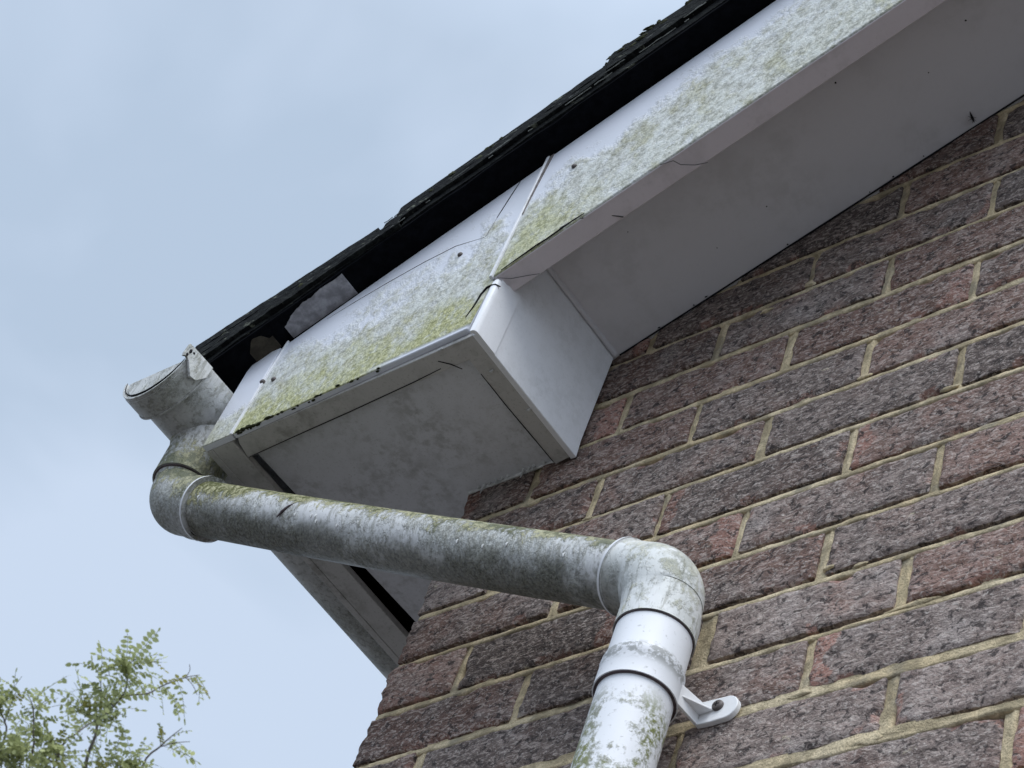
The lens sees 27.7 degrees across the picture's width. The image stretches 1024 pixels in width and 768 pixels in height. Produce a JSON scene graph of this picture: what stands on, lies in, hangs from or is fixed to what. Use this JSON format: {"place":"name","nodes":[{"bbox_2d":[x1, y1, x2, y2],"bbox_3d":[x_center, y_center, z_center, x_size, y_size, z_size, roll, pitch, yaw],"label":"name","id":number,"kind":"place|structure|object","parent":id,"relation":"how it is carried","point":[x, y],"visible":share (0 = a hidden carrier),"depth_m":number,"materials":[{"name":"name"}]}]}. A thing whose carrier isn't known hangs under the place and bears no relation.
{"place":"outdoors","nodes":[
{"label":"outdoors","id":0,"kind":"place"},
{"bbox_2d":[0,0,687,767],"label":"sky","id":1,"kind":"structure","parent":0,"point":[169,168],"materials":[{"name":"blue"}]},
{"bbox_2d":[560,215,623,227],"bbox_3d":[0.089,-0.187,2.362,0.072,0.021,0.011,0,-52,20],"label":"cobweb","id":2,"kind":"object","parent":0,"point":[582,218],"visible":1,"depth_m":2.36,"materials":[{"name":"fabric"}]},
{"label":"ground","id":3,"kind":"structure","parent":0,"visible":0},
{"bbox_2d":[0,628,209,767],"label":"locust tree","id":4,"kind":"object","parent":3,"relation":"on","point":[16,750],"visible":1,"depth_m":8.69,"materials":[{"name":"green plant"}]},
{"bbox_2d":[195,0,1023,767],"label":"brick house","id":5,"kind":"structure","parent":3,"relation":"on","point":[763,368],"depth_m":2.34,"materials":[{"name":"brick"}]},
{"bbox_2d":[123,344,398,678],"bbox_3d":[1.428,2.370,3.877,0.125,0.119,6.595,-22,-62,33],"label":"gutter","id":6,"kind":"object","parent":5,"relation":"attached to","point":[182,405],"visible":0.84,"depth_m":2.60,"materials":[{"name":"white plastic"}]},
{"bbox_2d":[149,464,704,767],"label":"downpipe","id":7,"kind":"object","parent":5,"relation":"attached to","point":[649,596],"visible":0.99,"depth_m":2.04,"materials":[{"name":"plastic"}]},
{"bbox_2d":[277,503,293,516],"bbox_3d":[-0.256,0.142,2.345,0.023,0.017,0.004,-22,-62,33],"label":"slug","id":8,"kind":"object","parent":7,"relation":"attached to","point":[283,510],"visible":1,"depth_m":2.34,"materials":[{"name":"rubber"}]},
{"bbox_2d":[497,273,539,278],"bbox_3d":[0.007,-0.124,2.381,0.045,0.020,0.001,9,-49,13],"label":"cobweb","id":9,"kind":"object","parent":5,"relation":"attached to","point":[520,276],"visible":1,"depth_m":2.38,"materials":[{"name":"fabric"}]},
{"bbox_2d":[660,160,707,164],"bbox_3d":[0.193,-0.250,2.334,0.051,0.017,0.006,9,-49,13],"label":"cobweb","id":10,"kind":"object","parent":5,"relation":"attached to","point":[684,164],"visible":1,"depth_m":2.33,"materials":[{"name":"fabric"}]},
{"bbox_2d":[678,685,740,728],"bbox_3d":[0.172,0.279,1.837,0.043,0.035,0.046,-22,-62,33],"label":"pipe clip","id":11,"kind":"object","parent":5,"relation":"attached to","point":[696,711],"visible":1,"depth_m":1.84,"materials":[{"name":"plastic"}]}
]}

